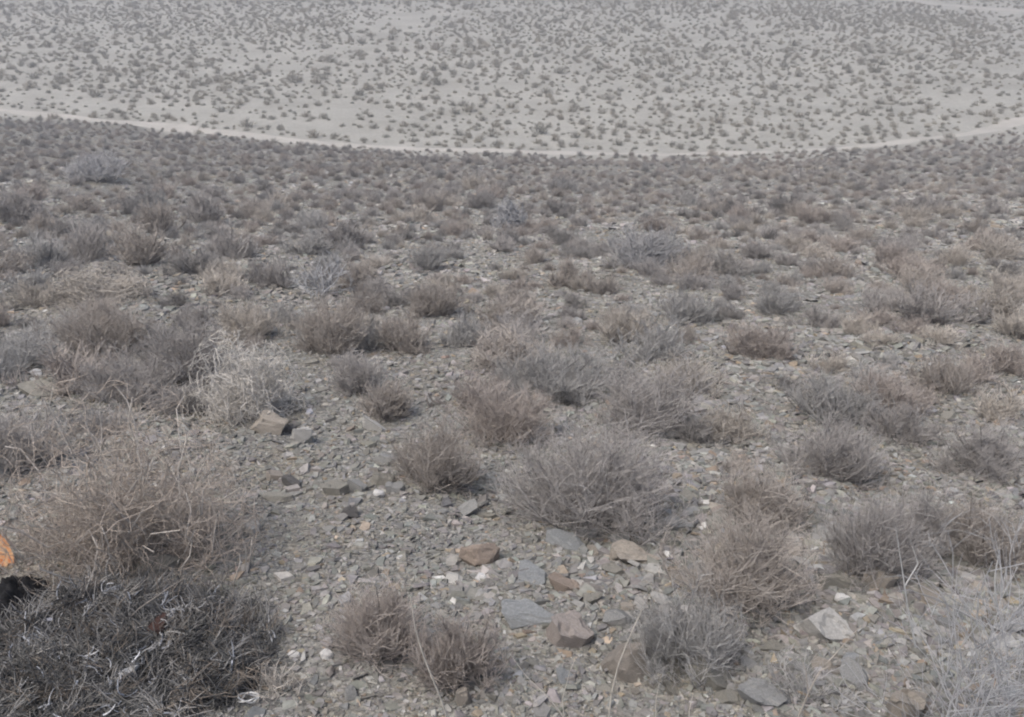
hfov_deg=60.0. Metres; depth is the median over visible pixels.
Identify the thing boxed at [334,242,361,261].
shrub
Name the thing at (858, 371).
shrub
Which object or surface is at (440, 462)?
shrub
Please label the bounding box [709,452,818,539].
shrub
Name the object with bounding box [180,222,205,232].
shrub
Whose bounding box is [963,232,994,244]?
shrub
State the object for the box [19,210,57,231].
shrub
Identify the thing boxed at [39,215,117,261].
shrub
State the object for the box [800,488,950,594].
shrub
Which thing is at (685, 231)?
shrub
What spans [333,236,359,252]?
shrub
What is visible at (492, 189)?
shrub
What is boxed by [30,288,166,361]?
shrub
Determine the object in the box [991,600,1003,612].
rock
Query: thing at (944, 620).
rock
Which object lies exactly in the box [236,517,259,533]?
rock
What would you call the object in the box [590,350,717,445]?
shrub
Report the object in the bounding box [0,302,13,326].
shrub
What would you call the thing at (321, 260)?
shrub
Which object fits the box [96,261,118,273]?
shrub
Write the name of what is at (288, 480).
rock
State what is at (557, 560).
rock
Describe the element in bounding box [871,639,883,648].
rock
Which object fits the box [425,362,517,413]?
shrub
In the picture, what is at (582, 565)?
rock
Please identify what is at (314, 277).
shrub
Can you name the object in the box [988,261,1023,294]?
shrub
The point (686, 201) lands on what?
shrub
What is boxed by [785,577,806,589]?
rock
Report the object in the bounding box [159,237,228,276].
shrub
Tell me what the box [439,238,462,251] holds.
shrub
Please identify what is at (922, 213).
shrub
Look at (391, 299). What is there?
shrub
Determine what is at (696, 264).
shrub
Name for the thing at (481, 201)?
shrub
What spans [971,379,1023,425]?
shrub
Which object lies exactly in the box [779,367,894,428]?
shrub
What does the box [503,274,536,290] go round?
shrub
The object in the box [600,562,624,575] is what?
rock
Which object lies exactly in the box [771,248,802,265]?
shrub
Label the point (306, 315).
shrub
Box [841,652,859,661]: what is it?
rock
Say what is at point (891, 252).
shrub
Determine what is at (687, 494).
rock
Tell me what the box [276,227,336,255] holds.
shrub
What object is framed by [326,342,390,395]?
shrub
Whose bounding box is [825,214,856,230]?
shrub
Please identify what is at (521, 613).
rock
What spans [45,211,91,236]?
shrub
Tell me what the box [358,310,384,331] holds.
shrub
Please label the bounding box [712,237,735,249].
shrub
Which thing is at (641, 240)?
shrub
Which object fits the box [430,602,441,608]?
rock
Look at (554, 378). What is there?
shrub
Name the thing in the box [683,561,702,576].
rock
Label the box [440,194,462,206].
shrub
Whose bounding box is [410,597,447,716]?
dry stalk
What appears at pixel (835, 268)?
shrub
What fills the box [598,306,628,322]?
shrub
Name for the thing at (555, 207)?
shrub
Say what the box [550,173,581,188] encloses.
shrub
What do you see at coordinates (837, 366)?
shrub
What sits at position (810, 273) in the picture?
shrub
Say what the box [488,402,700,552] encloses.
shrub
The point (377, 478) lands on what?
rock
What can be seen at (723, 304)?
shrub
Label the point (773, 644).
rock
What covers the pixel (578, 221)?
shrub
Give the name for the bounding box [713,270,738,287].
shrub
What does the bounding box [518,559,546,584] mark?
rock
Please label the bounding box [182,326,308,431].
shrub
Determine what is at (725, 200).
shrub
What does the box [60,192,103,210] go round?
shrub
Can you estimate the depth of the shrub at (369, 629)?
2.59 m
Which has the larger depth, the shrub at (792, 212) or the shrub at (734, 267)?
the shrub at (792, 212)
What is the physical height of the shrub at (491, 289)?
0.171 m
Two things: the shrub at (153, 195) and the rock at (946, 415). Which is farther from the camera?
the shrub at (153, 195)
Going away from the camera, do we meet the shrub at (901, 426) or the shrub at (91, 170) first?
the shrub at (901, 426)
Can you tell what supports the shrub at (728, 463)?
on the ground
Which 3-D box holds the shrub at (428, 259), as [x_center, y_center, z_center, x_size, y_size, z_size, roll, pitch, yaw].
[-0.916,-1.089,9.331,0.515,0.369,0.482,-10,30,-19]
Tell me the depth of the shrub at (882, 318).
6.64 m
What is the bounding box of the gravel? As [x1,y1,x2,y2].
[0,128,1023,716]
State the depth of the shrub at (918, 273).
7.82 m
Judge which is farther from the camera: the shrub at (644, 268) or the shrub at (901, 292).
the shrub at (644, 268)
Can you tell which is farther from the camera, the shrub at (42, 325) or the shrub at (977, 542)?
the shrub at (42, 325)
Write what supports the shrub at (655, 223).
on the ground
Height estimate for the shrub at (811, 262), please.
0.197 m
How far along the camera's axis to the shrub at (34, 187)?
15.41 m
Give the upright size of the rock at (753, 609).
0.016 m
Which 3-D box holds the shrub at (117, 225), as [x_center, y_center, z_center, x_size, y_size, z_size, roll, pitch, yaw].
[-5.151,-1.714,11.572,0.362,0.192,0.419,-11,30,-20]
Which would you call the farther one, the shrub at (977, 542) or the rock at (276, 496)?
the rock at (276, 496)
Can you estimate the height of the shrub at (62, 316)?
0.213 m
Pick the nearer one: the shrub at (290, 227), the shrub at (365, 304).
the shrub at (365, 304)
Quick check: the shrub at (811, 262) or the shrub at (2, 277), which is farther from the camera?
the shrub at (811, 262)
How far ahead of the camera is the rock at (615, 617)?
2.79 m
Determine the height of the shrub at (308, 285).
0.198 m
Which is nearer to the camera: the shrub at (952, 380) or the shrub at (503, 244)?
the shrub at (952, 380)
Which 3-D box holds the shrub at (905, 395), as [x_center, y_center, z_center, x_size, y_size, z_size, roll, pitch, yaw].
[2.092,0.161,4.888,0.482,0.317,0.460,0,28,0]
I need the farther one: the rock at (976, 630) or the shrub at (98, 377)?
the shrub at (98, 377)
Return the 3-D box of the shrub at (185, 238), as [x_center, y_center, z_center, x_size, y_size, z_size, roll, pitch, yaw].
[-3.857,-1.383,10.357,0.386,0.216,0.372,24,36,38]
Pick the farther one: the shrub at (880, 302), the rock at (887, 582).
the shrub at (880, 302)
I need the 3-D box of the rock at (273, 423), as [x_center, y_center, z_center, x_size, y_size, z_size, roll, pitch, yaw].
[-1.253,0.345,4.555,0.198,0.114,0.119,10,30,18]
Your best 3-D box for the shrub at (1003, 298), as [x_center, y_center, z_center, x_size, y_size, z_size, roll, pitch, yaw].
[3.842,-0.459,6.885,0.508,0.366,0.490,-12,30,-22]
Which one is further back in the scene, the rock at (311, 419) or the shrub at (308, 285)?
the shrub at (308, 285)
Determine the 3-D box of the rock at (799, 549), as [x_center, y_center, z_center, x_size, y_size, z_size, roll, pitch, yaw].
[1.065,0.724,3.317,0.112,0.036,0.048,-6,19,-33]
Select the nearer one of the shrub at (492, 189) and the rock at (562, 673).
the rock at (562, 673)
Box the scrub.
[0,0,1023,332]
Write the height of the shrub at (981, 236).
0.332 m
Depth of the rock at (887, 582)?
3.02 m
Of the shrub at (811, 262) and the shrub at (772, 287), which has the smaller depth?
the shrub at (772, 287)
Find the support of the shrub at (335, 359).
on the ground
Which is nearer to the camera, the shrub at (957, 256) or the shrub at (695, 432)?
the shrub at (695, 432)
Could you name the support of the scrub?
on the ground
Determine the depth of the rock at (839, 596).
2.96 m
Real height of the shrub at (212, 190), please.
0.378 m
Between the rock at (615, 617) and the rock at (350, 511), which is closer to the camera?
the rock at (615, 617)
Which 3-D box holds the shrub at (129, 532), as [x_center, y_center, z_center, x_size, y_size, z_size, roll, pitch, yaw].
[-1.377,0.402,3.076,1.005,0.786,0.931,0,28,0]
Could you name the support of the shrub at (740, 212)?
on the ground
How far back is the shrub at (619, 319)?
6.39 m
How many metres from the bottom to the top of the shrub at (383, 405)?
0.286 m
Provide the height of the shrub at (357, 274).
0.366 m
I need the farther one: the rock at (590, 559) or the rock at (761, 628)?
the rock at (590, 559)
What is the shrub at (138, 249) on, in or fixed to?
on the ground
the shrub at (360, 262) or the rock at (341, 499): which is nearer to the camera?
the rock at (341, 499)
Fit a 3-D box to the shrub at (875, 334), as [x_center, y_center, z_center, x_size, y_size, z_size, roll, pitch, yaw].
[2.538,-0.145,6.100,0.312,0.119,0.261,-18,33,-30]
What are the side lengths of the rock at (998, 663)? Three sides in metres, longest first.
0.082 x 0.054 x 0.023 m
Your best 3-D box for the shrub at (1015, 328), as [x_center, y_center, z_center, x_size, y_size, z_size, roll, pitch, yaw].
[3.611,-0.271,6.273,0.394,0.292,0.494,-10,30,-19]
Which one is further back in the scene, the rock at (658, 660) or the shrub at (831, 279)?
the shrub at (831, 279)
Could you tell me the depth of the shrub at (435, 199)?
14.96 m
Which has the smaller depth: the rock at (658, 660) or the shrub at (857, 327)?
the rock at (658, 660)
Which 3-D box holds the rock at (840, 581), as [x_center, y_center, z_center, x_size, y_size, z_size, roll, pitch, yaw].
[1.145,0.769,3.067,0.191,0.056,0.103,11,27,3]
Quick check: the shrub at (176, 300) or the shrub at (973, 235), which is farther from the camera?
the shrub at (973, 235)
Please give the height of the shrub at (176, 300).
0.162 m
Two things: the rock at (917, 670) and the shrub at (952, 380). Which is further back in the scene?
the shrub at (952, 380)
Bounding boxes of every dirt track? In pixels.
[0,108,1023,155]
[903,0,1023,11]
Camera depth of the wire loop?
2.45 m
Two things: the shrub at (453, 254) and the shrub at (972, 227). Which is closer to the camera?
the shrub at (453, 254)
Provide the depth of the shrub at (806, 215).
13.53 m
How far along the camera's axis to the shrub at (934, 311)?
6.63 m
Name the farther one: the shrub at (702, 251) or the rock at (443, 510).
the shrub at (702, 251)
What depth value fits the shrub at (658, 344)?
6.00 m
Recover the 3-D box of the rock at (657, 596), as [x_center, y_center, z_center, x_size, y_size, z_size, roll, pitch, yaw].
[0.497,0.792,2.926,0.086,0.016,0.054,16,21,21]
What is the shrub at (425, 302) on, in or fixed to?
on the ground
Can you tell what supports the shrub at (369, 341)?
on the ground
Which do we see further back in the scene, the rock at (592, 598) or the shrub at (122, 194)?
the shrub at (122, 194)
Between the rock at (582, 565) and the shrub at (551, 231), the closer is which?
the rock at (582, 565)
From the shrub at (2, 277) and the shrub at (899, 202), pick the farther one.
the shrub at (899, 202)
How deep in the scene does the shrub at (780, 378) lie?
5.38 m
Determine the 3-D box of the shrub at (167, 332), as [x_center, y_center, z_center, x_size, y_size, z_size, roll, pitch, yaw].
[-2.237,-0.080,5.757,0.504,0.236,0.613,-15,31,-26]
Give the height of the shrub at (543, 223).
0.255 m
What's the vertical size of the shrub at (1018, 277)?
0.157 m
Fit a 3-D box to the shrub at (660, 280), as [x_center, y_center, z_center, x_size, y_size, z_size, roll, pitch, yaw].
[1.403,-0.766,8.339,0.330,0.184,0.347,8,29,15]
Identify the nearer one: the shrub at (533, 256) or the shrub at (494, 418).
the shrub at (494, 418)
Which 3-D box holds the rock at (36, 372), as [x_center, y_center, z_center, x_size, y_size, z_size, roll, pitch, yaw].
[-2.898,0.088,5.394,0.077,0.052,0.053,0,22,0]
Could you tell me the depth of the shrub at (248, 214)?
13.41 m
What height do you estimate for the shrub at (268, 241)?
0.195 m
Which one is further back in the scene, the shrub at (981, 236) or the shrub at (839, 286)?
the shrub at (981, 236)
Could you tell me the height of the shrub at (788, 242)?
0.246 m
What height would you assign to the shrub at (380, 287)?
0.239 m
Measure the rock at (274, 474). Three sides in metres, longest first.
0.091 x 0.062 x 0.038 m
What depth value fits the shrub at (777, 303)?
7.14 m
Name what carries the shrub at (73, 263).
on the ground
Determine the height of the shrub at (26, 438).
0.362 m
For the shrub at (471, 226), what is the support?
on the ground
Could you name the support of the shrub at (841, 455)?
on the ground
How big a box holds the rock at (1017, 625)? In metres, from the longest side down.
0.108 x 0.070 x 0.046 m
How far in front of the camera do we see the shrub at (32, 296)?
7.29 m
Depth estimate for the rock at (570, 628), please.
2.70 m
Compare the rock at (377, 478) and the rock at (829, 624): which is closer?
the rock at (829, 624)
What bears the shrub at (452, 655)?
on the ground
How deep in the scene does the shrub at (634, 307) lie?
7.10 m
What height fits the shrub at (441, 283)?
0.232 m
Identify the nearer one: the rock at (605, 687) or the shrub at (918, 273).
the rock at (605, 687)
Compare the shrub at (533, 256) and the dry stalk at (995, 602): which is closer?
the dry stalk at (995, 602)
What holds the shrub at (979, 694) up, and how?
on the ground
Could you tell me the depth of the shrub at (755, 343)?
5.95 m
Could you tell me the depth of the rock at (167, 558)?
3.13 m
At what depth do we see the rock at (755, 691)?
2.40 m
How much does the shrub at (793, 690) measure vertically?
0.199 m
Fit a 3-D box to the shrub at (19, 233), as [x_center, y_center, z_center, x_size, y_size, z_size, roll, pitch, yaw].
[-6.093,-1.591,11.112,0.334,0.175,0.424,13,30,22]
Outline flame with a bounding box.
[0,537,13,566]
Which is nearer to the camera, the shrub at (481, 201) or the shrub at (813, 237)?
the shrub at (813, 237)
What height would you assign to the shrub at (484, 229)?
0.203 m
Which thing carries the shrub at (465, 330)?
on the ground
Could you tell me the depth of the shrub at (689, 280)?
8.03 m
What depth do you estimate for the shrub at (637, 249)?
9.39 m
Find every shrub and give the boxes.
[0,185,9,196]
[0,187,51,222]
[0,234,14,249]
[0,240,8,253]
[0,247,35,273]
[0,260,53,300]
[0,266,20,282]
[0,277,64,309]
[0,290,9,300]
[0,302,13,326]
[0,325,68,371]
[0,329,15,344]
[0,336,129,400]
[0,344,30,379]
[0,369,272,606]
[0,394,75,479]
[0,543,300,716]
[6,316,63,343]
[8,223,39,237]
[11,178,49,200]
[11,225,68,269]
[12,312,43,327]
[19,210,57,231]
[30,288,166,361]
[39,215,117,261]
[41,261,153,310]
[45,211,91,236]
[47,255,86,272]
[48,302,85,329]
[54,398,128,439]
[57,146,131,182]
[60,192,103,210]
[65,338,185,409]
[67,216,111,241]
[75,297,117,318]
[86,214,110,229]
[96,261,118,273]
[100,218,173,268]
[102,197,130,207]
[104,189,130,206]
[107,219,129,232]
[115,199,141,214]
[124,179,169,206]
[128,306,235,387]
[129,321,201,369]
[131,199,164,217]
[132,198,189,235]
[139,376,209,417]
[150,179,178,199]
[152,289,195,308]
[157,225,181,237]
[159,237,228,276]
[166,231,197,247]
[169,301,215,327]
[176,186,226,223]
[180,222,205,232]
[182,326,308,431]
[190,258,249,295]
[193,255,244,278]
[197,225,222,238]
[199,182,224,198]
[200,219,229,229]
[200,220,258,259]
[210,296,291,340]
[224,225,250,237]
[228,283,255,301]
[232,195,274,213]
[241,204,270,219]
[241,333,265,347]
[242,254,293,288]
[252,203,281,223]
[252,232,282,246]
[253,297,301,323]
[255,658,313,703]
[261,189,287,206]
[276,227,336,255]
[277,219,307,232]
[281,188,307,200]
[284,289,370,359]
[287,249,354,303]
[293,208,331,228]
[296,309,322,323]
[300,264,336,286]
[307,250,351,278]
[315,206,337,224]
[315,565,430,678]
[316,218,370,251]
[324,354,355,368]
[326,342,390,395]
[329,254,384,291]
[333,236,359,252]
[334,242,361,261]
[335,279,388,316]
[345,260,375,274]
[347,187,368,194]
[349,274,402,298]
[351,313,392,354]
[353,374,418,427]
[357,227,378,242]
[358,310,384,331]
[360,250,392,268]
[371,309,435,356]
[377,231,407,244]
[378,197,406,208]
[378,288,410,308]
[382,404,492,498]
[387,221,409,235]
[390,206,416,221]
[400,238,447,271]
[400,604,514,700]
[401,203,443,222]
[402,274,474,319]
[404,284,441,300]
[410,185,448,211]
[422,269,462,292]
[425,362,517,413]
[438,309,493,348]
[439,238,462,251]
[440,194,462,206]
[440,219,470,236]
[440,245,468,261]
[443,367,559,455]
[453,217,480,230]
[453,273,475,284]
[456,319,555,376]
[460,185,503,208]
[460,289,486,303]
[462,171,488,189]
[468,318,500,337]
[470,283,553,326]
[473,223,501,235]
[474,182,507,198]
[480,281,511,298]
[484,231,518,251]
[484,307,550,342]
[485,330,643,414]
[488,370,504,387]
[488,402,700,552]
[489,197,527,229]
[491,228,520,242]
[494,282,541,306]
[497,221,539,235]
[497,263,530,279]
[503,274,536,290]
[515,242,552,264]
[528,222,579,241]
[531,213,562,230]
[542,253,594,288]
[546,194,578,215]
[548,320,593,349]
[549,169,573,182]
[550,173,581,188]
[550,228,572,245]
[555,240,601,258]
[556,303,587,319]
[556,314,581,328]
[559,290,588,309]
[566,271,598,291]
[568,213,591,226]
[568,233,595,250]
[584,272,623,294]
[588,240,614,253]
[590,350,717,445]
[596,302,663,345]
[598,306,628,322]
[600,218,690,268]
[601,310,695,366]
[616,564,754,696]
[618,232,669,251]
[618,299,651,319]
[628,255,672,276]
[639,210,670,231]
[646,267,674,287]
[653,347,737,399]
[655,284,717,325]
[656,410,730,449]
[656,492,830,638]
[660,244,719,278]
[664,222,694,235]
[666,322,699,344]
[670,268,718,291]
[678,190,700,205]
[681,240,718,264]
[687,226,718,239]
[699,398,772,445]
[705,245,757,279]
[707,192,739,210]
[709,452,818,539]
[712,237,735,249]
[712,296,737,312]
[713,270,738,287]
[713,306,747,321]
[715,280,748,302]
[715,312,799,361]
[716,448,755,476]
[718,196,748,213]
[723,202,756,220]
[723,213,752,225]
[730,219,757,232]
[736,232,777,258]
[743,257,771,273]
[746,286,808,315]
[754,224,789,238]
[757,280,785,296]
[759,371,808,391]
[761,644,863,713]
[762,393,894,488]
[766,187,803,213]
[771,232,811,250]
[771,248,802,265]
[772,274,805,287]
[774,269,803,283]
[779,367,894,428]
[781,199,820,216]
[784,300,844,328]
[792,201,827,223]
[798,226,822,242]
[798,252,829,270]
[799,240,836,258]
[799,264,831,278]
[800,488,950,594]
[803,346,851,377]
[816,251,863,277]
[818,208,844,221]
[818,275,858,294]
[821,231,864,252]
[821,272,853,287]
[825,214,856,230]
[827,507,1023,716]
[829,210,855,223]
[833,356,915,392]
[838,310,879,335]
[844,220,878,241]
[846,361,937,417]
[851,304,898,326]
[859,281,917,313]
[859,326,903,348]
[860,401,943,447]
[864,277,892,292]
[870,233,899,248]
[870,348,914,370]
[871,240,914,263]
[876,251,947,280]
[877,234,919,253]
[883,274,994,327]
[883,472,979,561]
[888,312,934,334]
[889,285,915,297]
[893,197,928,210]
[893,254,949,296]
[898,200,934,221]
[898,230,926,248]
[903,216,930,227]
[907,378,942,406]
[908,349,999,397]
[913,254,949,271]
[914,323,971,352]
[918,224,949,238]
[922,192,947,209]
[923,273,975,309]
[923,414,1023,486]
[931,479,1023,580]
[935,203,964,215]
[937,239,976,266]
[939,263,966,280]
[949,347,1003,385]
[954,214,990,232]
[957,335,1023,377]
[961,283,986,292]
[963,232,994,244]
[968,226,1022,250]
[969,195,1012,213]
[971,226,1009,240]
[971,279,1023,319]
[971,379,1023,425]
[973,235,1023,261]
[983,257,1023,277]
[987,301,1023,339]
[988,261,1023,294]
[1009,271,1023,285]
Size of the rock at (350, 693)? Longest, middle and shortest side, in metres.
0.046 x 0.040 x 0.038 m
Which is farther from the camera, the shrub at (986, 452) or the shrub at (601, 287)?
the shrub at (601, 287)
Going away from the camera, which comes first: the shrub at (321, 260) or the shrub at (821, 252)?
the shrub at (321, 260)
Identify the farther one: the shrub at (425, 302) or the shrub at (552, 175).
the shrub at (552, 175)
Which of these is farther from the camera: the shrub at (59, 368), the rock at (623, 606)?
the shrub at (59, 368)
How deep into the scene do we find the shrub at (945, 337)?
6.11 m
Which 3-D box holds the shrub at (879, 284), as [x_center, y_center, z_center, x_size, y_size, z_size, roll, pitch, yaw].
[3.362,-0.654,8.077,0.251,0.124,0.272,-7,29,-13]
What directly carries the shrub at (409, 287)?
on the ground
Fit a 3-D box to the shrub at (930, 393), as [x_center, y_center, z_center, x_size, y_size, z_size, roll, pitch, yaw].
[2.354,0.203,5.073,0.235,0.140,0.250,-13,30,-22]
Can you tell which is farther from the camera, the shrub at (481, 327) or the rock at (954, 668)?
the shrub at (481, 327)
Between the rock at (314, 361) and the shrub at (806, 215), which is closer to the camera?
the rock at (314, 361)
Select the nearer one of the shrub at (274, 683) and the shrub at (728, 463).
the shrub at (274, 683)
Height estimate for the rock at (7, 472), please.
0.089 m
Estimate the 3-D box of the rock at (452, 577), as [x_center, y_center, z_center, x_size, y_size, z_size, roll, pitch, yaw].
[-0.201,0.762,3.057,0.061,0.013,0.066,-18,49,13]
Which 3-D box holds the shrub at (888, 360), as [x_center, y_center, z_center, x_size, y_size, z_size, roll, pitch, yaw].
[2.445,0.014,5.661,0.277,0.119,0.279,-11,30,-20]
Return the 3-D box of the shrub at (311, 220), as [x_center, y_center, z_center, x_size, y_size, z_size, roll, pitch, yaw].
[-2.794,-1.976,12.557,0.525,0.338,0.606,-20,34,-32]
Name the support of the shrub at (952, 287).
on the ground
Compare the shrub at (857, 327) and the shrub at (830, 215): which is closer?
the shrub at (857, 327)
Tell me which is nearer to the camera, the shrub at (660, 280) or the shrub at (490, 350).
the shrub at (490, 350)
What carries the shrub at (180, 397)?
on the ground
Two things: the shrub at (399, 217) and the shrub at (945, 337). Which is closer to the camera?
the shrub at (945, 337)
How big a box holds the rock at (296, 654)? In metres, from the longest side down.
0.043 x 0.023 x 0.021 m
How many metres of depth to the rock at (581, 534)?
3.48 m
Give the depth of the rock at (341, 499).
3.72 m
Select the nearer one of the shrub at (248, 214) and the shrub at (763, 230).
the shrub at (763, 230)
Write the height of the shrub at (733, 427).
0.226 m
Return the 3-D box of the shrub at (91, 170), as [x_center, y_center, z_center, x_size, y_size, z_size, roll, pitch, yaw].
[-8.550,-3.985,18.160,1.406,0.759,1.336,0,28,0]
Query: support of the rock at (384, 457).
on the ground
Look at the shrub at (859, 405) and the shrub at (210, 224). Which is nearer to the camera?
the shrub at (859, 405)
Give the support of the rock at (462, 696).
on the ground
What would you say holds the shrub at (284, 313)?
on the ground
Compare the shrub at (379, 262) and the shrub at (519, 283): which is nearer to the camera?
the shrub at (519, 283)
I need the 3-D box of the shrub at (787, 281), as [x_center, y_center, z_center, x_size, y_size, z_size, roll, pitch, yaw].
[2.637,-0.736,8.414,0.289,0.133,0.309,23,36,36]
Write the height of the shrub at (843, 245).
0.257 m
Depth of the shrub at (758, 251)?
9.96 m
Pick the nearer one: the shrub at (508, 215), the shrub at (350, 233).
the shrub at (350, 233)
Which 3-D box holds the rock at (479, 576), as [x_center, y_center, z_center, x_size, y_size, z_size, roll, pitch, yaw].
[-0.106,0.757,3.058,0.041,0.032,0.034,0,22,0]
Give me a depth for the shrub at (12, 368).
5.33 m
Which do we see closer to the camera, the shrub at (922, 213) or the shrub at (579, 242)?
the shrub at (579, 242)
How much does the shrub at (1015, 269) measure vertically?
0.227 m
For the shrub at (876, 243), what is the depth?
10.92 m
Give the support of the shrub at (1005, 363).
on the ground
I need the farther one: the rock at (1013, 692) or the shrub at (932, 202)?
the shrub at (932, 202)
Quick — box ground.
[0,0,1023,716]
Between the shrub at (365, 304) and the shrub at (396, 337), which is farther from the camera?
the shrub at (365, 304)
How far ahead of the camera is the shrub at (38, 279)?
7.66 m
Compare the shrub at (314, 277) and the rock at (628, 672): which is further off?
the shrub at (314, 277)
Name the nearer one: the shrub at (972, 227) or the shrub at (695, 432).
the shrub at (695, 432)
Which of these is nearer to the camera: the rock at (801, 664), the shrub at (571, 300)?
the rock at (801, 664)
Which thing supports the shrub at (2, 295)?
on the ground
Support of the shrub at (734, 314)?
on the ground
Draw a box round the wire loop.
[238,692,259,703]
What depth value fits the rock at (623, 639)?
2.74 m
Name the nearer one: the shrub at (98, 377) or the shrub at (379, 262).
the shrub at (98, 377)
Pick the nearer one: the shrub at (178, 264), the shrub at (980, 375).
the shrub at (980, 375)
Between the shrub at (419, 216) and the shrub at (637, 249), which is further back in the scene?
the shrub at (419, 216)
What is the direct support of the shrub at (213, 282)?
on the ground
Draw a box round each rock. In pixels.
[0,462,13,477]
[17,379,63,396]
[29,369,41,375]
[130,552,186,577]
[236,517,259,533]
[250,409,287,434]
[263,491,293,502]
[266,470,282,480]
[281,475,301,487]
[284,423,297,433]
[288,650,300,657]
[290,426,313,442]
[304,358,317,363]
[305,417,314,421]
[319,479,349,495]
[320,648,333,659]
[337,496,352,501]
[341,505,359,517]
[344,685,357,700]
[347,478,367,491]
[362,413,386,431]
[371,471,396,485]
[372,451,398,463]
[373,489,384,497]
[385,481,405,492]
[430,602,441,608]
[437,508,447,512]
[445,572,461,583]
[455,686,471,705]
[458,499,476,515]
[459,542,500,566]
[475,572,485,580]
[476,511,496,518]
[501,599,553,628]
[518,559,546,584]
[545,528,584,550]
[546,609,593,647]
[548,572,579,591]
[551,556,561,565]
[556,666,573,684]
[571,527,597,537]
[577,560,585,569]
[581,592,602,604]
[586,556,593,563]
[587,544,598,554]
[595,683,616,696]
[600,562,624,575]
[601,642,652,683]
[602,609,632,629]
[609,529,629,542]
[609,539,659,562]
[618,633,632,641]
[620,602,635,610]
[648,651,665,672]
[650,591,671,604]
[652,425,678,438]
[654,513,693,531]
[661,648,685,672]
[662,677,679,694]
[679,489,698,499]
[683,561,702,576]
[686,655,733,690]
[704,597,738,618]
[715,689,742,704]
[737,656,756,669]
[737,677,786,706]
[745,599,761,614]
[751,622,762,629]
[760,639,789,652]
[776,442,791,449]
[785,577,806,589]
[788,545,805,555]
[788,661,809,670]
[793,556,814,567]
[793,607,854,642]
[811,656,833,669]
[816,524,845,542]
[818,573,867,589]
[834,593,850,602]
[839,657,868,690]
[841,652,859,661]
[861,566,899,588]
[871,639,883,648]
[886,688,927,716]
[893,638,906,644]
[910,626,926,636]
[913,663,925,673]
[919,583,941,605]
[930,584,943,591]
[936,617,953,628]
[937,681,952,689]
[940,411,956,420]
[945,661,959,672]
[950,604,968,617]
[960,572,975,578]
[970,581,986,595]
[970,625,980,633]
[982,687,995,700]
[990,619,1023,632]
[990,658,1006,671]
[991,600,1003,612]
[991,633,1018,650]
[998,685,1023,698]
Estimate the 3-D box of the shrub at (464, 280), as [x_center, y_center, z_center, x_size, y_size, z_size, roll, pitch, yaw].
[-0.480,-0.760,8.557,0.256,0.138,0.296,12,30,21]
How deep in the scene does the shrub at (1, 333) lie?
5.97 m
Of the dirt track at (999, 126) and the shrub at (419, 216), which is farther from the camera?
the dirt track at (999, 126)
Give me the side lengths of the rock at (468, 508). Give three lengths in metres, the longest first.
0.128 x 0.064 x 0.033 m
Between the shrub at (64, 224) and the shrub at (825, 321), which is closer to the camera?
the shrub at (825, 321)
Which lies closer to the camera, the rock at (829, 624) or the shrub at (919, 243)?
the rock at (829, 624)
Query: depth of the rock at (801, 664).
2.61 m
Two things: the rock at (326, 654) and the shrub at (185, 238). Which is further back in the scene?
the shrub at (185, 238)
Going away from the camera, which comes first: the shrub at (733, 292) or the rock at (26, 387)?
the rock at (26, 387)
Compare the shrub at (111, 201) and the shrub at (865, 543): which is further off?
the shrub at (111, 201)
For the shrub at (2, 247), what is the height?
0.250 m
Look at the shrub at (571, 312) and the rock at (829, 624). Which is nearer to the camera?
the rock at (829, 624)
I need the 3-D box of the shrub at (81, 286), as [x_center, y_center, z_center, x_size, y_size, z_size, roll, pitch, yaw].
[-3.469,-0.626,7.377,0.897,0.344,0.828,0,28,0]
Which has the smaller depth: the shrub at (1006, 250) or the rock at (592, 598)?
the rock at (592, 598)
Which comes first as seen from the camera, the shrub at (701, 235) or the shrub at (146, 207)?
the shrub at (701, 235)
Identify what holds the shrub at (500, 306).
on the ground
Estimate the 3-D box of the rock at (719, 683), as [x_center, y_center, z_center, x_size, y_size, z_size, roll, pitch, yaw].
[0.581,0.910,2.526,0.173,0.058,0.100,37,35,7]
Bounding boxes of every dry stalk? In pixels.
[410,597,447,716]
[508,651,574,716]
[608,609,642,716]
[655,685,658,716]
[798,625,860,716]
[895,526,917,647]
[983,550,1005,633]
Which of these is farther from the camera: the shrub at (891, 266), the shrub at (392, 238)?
the shrub at (392, 238)
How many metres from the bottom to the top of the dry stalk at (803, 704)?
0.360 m
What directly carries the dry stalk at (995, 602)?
on the ground
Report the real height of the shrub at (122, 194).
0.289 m
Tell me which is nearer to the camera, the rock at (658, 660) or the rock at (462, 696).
the rock at (462, 696)
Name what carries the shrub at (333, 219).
on the ground
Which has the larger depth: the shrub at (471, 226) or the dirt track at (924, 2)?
the dirt track at (924, 2)
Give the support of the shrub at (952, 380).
on the ground
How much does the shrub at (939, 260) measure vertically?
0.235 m
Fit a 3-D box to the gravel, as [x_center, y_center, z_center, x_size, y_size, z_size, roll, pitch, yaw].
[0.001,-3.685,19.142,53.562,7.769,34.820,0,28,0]
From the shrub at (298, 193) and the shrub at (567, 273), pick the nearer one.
the shrub at (567, 273)
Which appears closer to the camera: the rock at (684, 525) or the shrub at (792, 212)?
the rock at (684, 525)
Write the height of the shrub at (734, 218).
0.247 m
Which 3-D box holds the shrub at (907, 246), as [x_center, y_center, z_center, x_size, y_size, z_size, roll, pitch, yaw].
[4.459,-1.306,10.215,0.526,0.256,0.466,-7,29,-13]
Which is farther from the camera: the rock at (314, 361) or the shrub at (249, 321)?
the shrub at (249, 321)
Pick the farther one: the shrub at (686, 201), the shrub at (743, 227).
the shrub at (686, 201)
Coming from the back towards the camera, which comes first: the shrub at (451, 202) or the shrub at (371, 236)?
the shrub at (451, 202)

